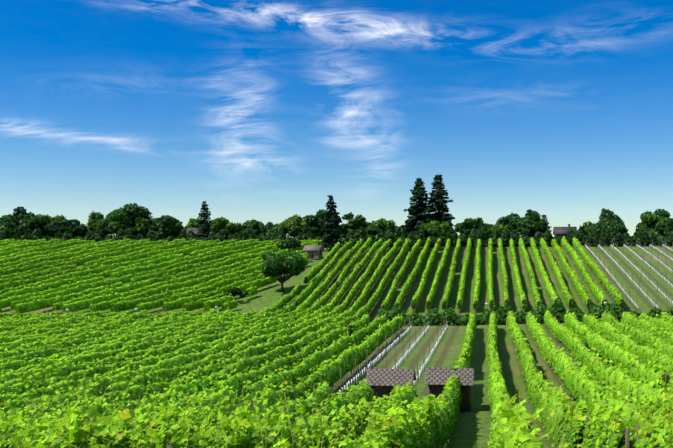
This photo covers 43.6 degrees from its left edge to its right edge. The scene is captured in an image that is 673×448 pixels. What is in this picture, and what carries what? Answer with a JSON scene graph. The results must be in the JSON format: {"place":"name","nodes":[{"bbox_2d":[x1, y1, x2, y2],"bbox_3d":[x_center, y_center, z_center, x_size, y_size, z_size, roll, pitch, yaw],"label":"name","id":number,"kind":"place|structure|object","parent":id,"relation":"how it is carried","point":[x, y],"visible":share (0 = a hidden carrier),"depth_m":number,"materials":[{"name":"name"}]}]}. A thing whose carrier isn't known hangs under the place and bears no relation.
{"place":"outdoors","nodes":[
{"label":"outdoors","id":0,"kind":"place"},
{"bbox_2d":[0,237,325,313],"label":"vine rows","id":1,"kind":"object","parent":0,"point":[73,292],"depth_m":160.67,"materials":[{"name":"green plant"}]},
{"bbox_2d":[0,375,672,447],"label":"vine shoots","id":2,"kind":"object","parent":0,"point":[15,440],"visible":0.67,"depth_m":10.08,"materials":[{"name":"green plant"}]},
{"bbox_2d":[0,0,672,245],"label":"sky","id":3,"kind":"structure","parent":0,"point":[264,111],"materials":[{"name":"blue"}]},
{"bbox_2d":[1,246,672,447],"bbox_3d":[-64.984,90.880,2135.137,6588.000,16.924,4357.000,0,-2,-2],"label":"terrain","id":4,"kind":"structure","parent":0,"point":[473,426],"depth_m":128.57,"materials":[{"name":"green plant"}]},
{"bbox_2d":[0,222,16,236],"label":"ridge tree","id":5,"kind":"object","parent":4,"relation":"on","point":[11,225],"visible":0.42,"depth_m":197.46,"materials":[{"name":"green plant"}]},
{"bbox_2d":[0,214,19,233],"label":"ridge tree","id":6,"kind":"object","parent":4,"relation":"on","point":[7,218],"visible":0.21,"depth_m":211.37,"materials":[{"name":"green plant"}]},
{"bbox_2d":[11,206,34,222],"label":"ridge tree","id":7,"kind":"object","parent":4,"relation":"on","point":[21,214],"visible":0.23,"depth_m":213.41,"materials":[{"name":"green plant"}]},
{"bbox_2d":[13,215,49,234],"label":"ridge tree","id":8,"kind":"object","parent":4,"relation":"on","point":[33,223],"visible":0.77,"depth_m":195.15,"materials":[{"name":"green plant"}]},
{"bbox_2d":[31,214,65,221],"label":"ridge tree","id":9,"kind":"object","parent":4,"relation":"on","point":[61,217],"visible":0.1,"depth_m":211.90,"materials":[{"name":"green plant"}]},
{"bbox_2d":[41,219,70,236],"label":"ridge tree","id":10,"kind":"object","parent":4,"relation":"on","point":[52,228],"visible":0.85,"depth_m":196.26,"materials":[{"name":"green plant"}]},
{"bbox_2d":[58,219,79,228],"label":"ridge tree","id":11,"kind":"object","parent":4,"relation":"on","point":[75,222],"visible":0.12,"depth_m":210.48,"materials":[{"name":"green plant"}]},
{"bbox_2d":[61,219,87,237],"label":"ridge tree","id":12,"kind":"object","parent":4,"relation":"on","point":[80,230],"visible":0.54,"depth_m":203.48,"materials":[{"name":"green plant"}]},
{"bbox_2d":[85,211,105,235],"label":"ridge tree","id":13,"kind":"object","parent":4,"relation":"on","point":[94,215],"visible":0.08,"depth_m":211.98,"materials":[{"name":"green plant"}]},
{"bbox_2d":[88,219,107,233],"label":"ridge tree","id":14,"kind":"object","parent":4,"relation":"on","point":[93,226],"visible":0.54,"depth_m":199.44,"materials":[{"name":"green plant"}]},
{"bbox_2d":[98,209,132,237],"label":"ridge tree","id":15,"kind":"object","parent":4,"relation":"on","point":[115,221],"visible":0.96,"depth_m":197.74,"materials":[{"name":"green plant"}]},
{"bbox_2d":[105,203,153,235],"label":"ridge tree","id":16,"kind":"object","parent":4,"relation":"on","point":[133,211],"visible":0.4,"depth_m":202.59,"materials":[{"name":"green plant"}]},
{"bbox_2d":[130,217,154,237],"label":"ridge tree","id":17,"kind":"object","parent":4,"relation":"on","point":[142,227],"visible":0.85,"depth_m":196.27,"materials":[{"name":"green plant"}]},
{"bbox_2d":[144,217,158,237],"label":"ridge tree","id":18,"kind":"object","parent":4,"relation":"on","point":[154,220],"visible":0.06,"depth_m":211.96,"materials":[{"name":"green plant"}]},
{"bbox_2d":[151,215,182,236],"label":"ridge tree","id":19,"kind":"object","parent":4,"relation":"on","point":[169,225],"visible":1,"depth_m":196.14,"materials":[{"name":"green plant"}]},
{"bbox_2d":[179,225,191,234],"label":"ridge tree","id":20,"kind":"object","parent":4,"relation":"on","point":[184,229],"visible":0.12,"depth_m":205.84,"materials":[{"name":"green plant"}]},
{"bbox_2d":[187,218,199,227],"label":"ridge tree","id":21,"kind":"object","parent":4,"relation":"on","point":[193,223],"visible":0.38,"depth_m":211.81,"materials":[{"name":"green plant"}]},
{"bbox_2d":[187,228,211,237],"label":"house","id":22,"kind":"structure","parent":4,"relation":"on","point":[195,230],"depth_m":204.53,"materials":[{"name":"paint"}]},
{"bbox_2d":[195,201,212,237],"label":"spruce","id":23,"kind":"object","parent":4,"relation":"on","point":[204,223],"visible":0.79,"depth_m":202.45,"materials":[{"name":"green plant"}]},
{"bbox_2d":[210,216,237,235],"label":"ridge tree","id":24,"kind":"object","parent":4,"relation":"on","point":[218,224],"visible":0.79,"depth_m":199.75,"materials":[{"name":"green plant"}]},
{"bbox_2d":[223,287,247,299],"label":"bush","id":25,"kind":"object","parent":4,"relation":"on","point":[233,291],"visible":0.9,"depth_m":143.93,"materials":[{"name":"green plant"}]},
{"bbox_2d":[232,223,242,237],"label":"ridge tree","id":26,"kind":"object","parent":4,"relation":"on","point":[239,227],"visible":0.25,"depth_m":207.33,"materials":[{"name":"green plant"}]},
{"bbox_2d":[242,220,263,229],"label":"ridge tree","id":27,"kind":"object","parent":4,"relation":"on","point":[244,225],"visible":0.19,"depth_m":214.59,"materials":[{"name":"green plant"}]},
{"bbox_2d":[245,219,261,235],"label":"ridge tree","id":28,"kind":"object","parent":4,"relation":"on","point":[254,224],"visible":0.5,"depth_m":207.14,"materials":[{"name":"green plant"}]},
{"bbox_2d":[259,222,272,237],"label":"ridge tree","id":29,"kind":"object","parent":4,"relation":"on","point":[266,227],"visible":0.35,"depth_m":214.49,"materials":[{"name":"green plant"}]},
{"bbox_2d":[266,227,283,238],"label":"ridge tree","id":30,"kind":"object","parent":4,"relation":"on","point":[275,229],"visible":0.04,"depth_m":202.63,"materials":[{"name":"green plant"}]},
{"bbox_2d":[261,251,307,291],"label":"tree","id":31,"kind":"object","parent":4,"relation":"on","point":[291,263],"visible":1,"depth_m":147.84,"materials":[{"name":"green plant"}]},
{"bbox_2d":[271,217,300,237],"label":"ridge tree","id":32,"kind":"object","parent":4,"relation":"on","point":[289,227],"visible":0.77,"depth_m":207.84,"materials":[{"name":"green plant"}]},
{"bbox_2d":[276,237,300,250],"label":"gap tree","id":33,"kind":"object","parent":4,"relation":"on","point":[291,243],"visible":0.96,"depth_m":182.41,"materials":[{"name":"green plant"}]},
{"bbox_2d":[288,214,304,235],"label":"ridge tree","id":34,"kind":"object","parent":4,"relation":"on","point":[296,216],"visible":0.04,"depth_m":216.12,"materials":[{"name":"green plant"}]},
{"bbox_2d":[300,220,316,236],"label":"ridge tree","id":35,"kind":"object","parent":4,"relation":"on","point":[302,224],"visible":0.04,"depth_m":205.84,"materials":[{"name":"green plant"}]},
{"bbox_2d":[302,245,324,259],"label":"shed","id":36,"kind":"structure","parent":4,"relation":"on","point":[315,252],"depth_m":179.30,"materials":[{"name":"wood"}]},
{"bbox_2d":[303,209,328,236],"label":"ridge tree","id":37,"kind":"object","parent":4,"relation":"on","point":[314,224],"visible":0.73,"depth_m":202.16,"materials":[{"name":"green plant"}]},
{"bbox_2d":[320,195,342,249],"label":"spruce","id":38,"kind":"object","parent":4,"relation":"on","point":[330,220],"visible":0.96,"depth_m":189.02,"materials":[{"name":"green plant"}]},
{"bbox_2d":[0,225,672,247],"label":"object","id":39,"kind":"object","parent":4,"relation":"on","point":[614,236],"visible":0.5,"depth_m":188.95,"materials":[{"name":"green plant"}]},
{"bbox_2d":[3,280,671,447],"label":"posts","id":40,"kind":"object","parent":4,"relation":"on","point":[627,440],"visible":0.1,"depth_m":44.81,"materials":[{"name":"brown wood"}]},
{"bbox_2d":[0,236,672,447],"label":"vine rows","id":41,"kind":"object","parent":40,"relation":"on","point":[420,416],"depth_m":56.52,"materials":[{"name":"green plant"}]},
{"bbox_2d":[336,214,348,234],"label":"ridge tree","id":42,"kind":"object","parent":4,"relation":"on","point":[344,230],"visible":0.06,"depth_m":207.20,"materials":[{"name":"green plant"}]},
{"bbox_2d":[342,212,367,229],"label":"ridge tree","id":43,"kind":"object","parent":4,"relation":"on","point":[357,222],"visible":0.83,"depth_m":207.34,"materials":[{"name":"green plant"}]},
{"bbox_2d":[365,225,381,235],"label":"ridge tree","id":44,"kind":"object","parent":4,"relation":"on","point":[374,230],"visible":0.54,"depth_m":197.59,"materials":[{"name":"green plant"}]},
{"bbox_2d":[368,218,395,232],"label":"ridge tree","id":45,"kind":"object","parent":4,"relation":"on","point":[384,225],"visible":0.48,"depth_m":200.57,"materials":[{"name":"green plant"}]},
{"bbox_2d":[365,368,415,408],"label":"shed","id":46,"kind":"structure","parent":4,"relation":"on","point":[386,379],"depth_m":47.21,"materials":[{"name":"brown wood"}]},
{"bbox_2d":[339,315,447,394],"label":"vine guard tubes","id":47,"kind":"object","parent":4,"relation":"on","point":[409,351],"depth_m":73.17,"materials":[{"name":"white plastic"}]},
{"bbox_2d":[393,225,399,236],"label":"ridge tree","id":48,"kind":"object","parent":4,"relation":"on","point":[396,233],"visible":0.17,"depth_m":209.16,"materials":[{"name":"green plant"}]},
{"bbox_2d":[399,228,413,237],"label":"ridge tree","id":49,"kind":"object","parent":4,"relation":"on","point":[403,232],"visible":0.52,"depth_m":196.49,"materials":[{"name":"green plant"}]},
{"bbox_2d":[400,178,433,237],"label":"tall spruce","id":50,"kind":"object","parent":4,"relation":"on","point":[418,209],"visible":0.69,"depth_m":196.64,"materials":[{"name":"green plant"}]},
{"bbox_2d":[417,220,449,237],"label":"ridge tree","id":51,"kind":"object","parent":4,"relation":"on","point":[433,228],"visible":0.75,"depth_m":191.85,"materials":[{"name":"green plant"}]},
{"bbox_2d":[423,174,454,240],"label":"tall spruce","id":52,"kind":"object","parent":4,"relation":"on","point":[437,200],"visible":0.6,"depth_m":197.75,"materials":[{"name":"green plant"}]},
{"bbox_2d":[424,367,474,411],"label":"shed","id":53,"kind":"structure","parent":4,"relation":"on","point":[436,380],"depth_m":46.18,"materials":[{"name":"brown wood"}]},
{"bbox_2d":[454,218,488,236],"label":"ridge tree","id":54,"kind":"object","parent":4,"relation":"on","point":[466,226],"visible":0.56,"depth_m":192.20,"materials":[{"name":"green plant"}]},
{"bbox_2d":[487,223,510,235],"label":"ridge tree","id":55,"kind":"object","parent":4,"relation":"on","point":[489,230],"visible":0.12,"depth_m":197.16,"materials":[{"name":"green plant"}]},
{"bbox_2d":[491,224,510,236],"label":"ridge tree","id":56,"kind":"object","parent":4,"relation":"on","point":[497,229],"visible":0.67,"depth_m":191.63,"materials":[{"name":"green plant"}]},
{"bbox_2d":[496,212,519,230],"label":"ridge tree","id":57,"kind":"object","parent":4,"relation":"on","point":[511,219],"visible":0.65,"depth_m":203.28,"materials":[{"name":"green plant"}]},
{"bbox_2d":[376,302,672,325],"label":"hedge","id":58,"kind":"object","parent":4,"relation":"on","point":[433,316],"visible":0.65,"depth_m":108.04,"materials":[{"name":"green plant"}]},
{"bbox_2d":[521,209,537,237],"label":"spruce","id":59,"kind":"object","parent":4,"relation":"on","point":[529,211],"visible":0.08,"depth_m":190.88,"materials":[{"name":"green plant"}]},
{"bbox_2d":[521,215,538,236],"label":"ridge tree","id":60,"kind":"object","parent":4,"relation":"on","point":[528,222],"visible":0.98,"depth_m":187.75,"materials":[{"name":"green plant"}]},
{"bbox_2d":[516,210,543,236],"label":"ridge tree","id":61,"kind":"object","parent":4,"relation":"on","point":[537,215],"visible":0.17,"depth_m":194.32,"materials":[{"name":"green plant"}]},
{"bbox_2d":[538,214,551,232],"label":"spruce","id":62,"kind":"object","parent":4,"relation":"on","point":[545,222],"visible":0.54,"depth_m":192.79,"materials":[{"name":"green plant"}]},
{"bbox_2d":[582,221,592,238],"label":"ridge tree","id":63,"kind":"object","parent":4,"relation":"on","point":[586,223],"visible":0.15,"depth_m":200.73,"materials":[{"name":"green plant"}]},
{"bbox_2d":[585,228,599,236],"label":"ridge tree","id":64,"kind":"object","parent":4,"relation":"on","point":[589,231],"visible":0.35,"depth_m":185.04,"materials":[{"name":"green plant"}]},
{"bbox_2d":[588,208,625,233],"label":"ridge tree","id":65,"kind":"object","parent":4,"relation":"on","point":[605,214],"visible":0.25,"depth_m":192.43,"materials":[{"name":"green plant"}]},
{"bbox_2d":[598,219,624,232],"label":"ridge tree","id":66,"kind":"object","parent":4,"relation":"on","point":[608,224],"visible":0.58,"depth_m":186.57,"materials":[{"name":"green plant"}]},
{"bbox_2d":[585,239,672,309],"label":"vine shelters","id":67,"kind":"object","parent":4,"relation":"on","point":[635,268],"depth_m":146.75,"materials":[{"name":"white plastic"}]},
{"bbox_2d":[635,211,668,231],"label":"ridge tree","id":68,"kind":"object","parent":4,"relation":"on","point":[650,219],"visible":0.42,"depth_m":189.81,"materials":[{"name":"green plant"}]},
{"bbox_2d":[653,230,663,236],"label":"ridge tree","id":69,"kind":"object","parent":4,"relation":"on","point":[656,232],"visible":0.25,"depth_m":184.58,"materials":[{"name":"green plant"}]},
{"bbox_2d":[653,209,670,220],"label":"ridge tree","id":70,"kind":"object","parent":4,"relation":"on","point":[663,212],"visible":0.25,"depth_m":195.42,"materials":[{"name":"green plant"}]},
{"bbox_2d":[655,218,672,236],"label":"ridge tree","id":71,"kind":"object","parent":4,"relation":"on","point":[665,226],"visible":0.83,"depth_m":182.56,"materials":[{"name":"green plant"}]},
{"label":"house mound","id":72,"kind":"object","parent":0,"visible":0},
{"bbox_2d":[553,224,576,236],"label":"dark house","id":73,"kind":"structure","parent":72,"relation":"on","point":[561,231],"depth_m":222.46,"materials":[{"name":"grey wood"}]}
]}

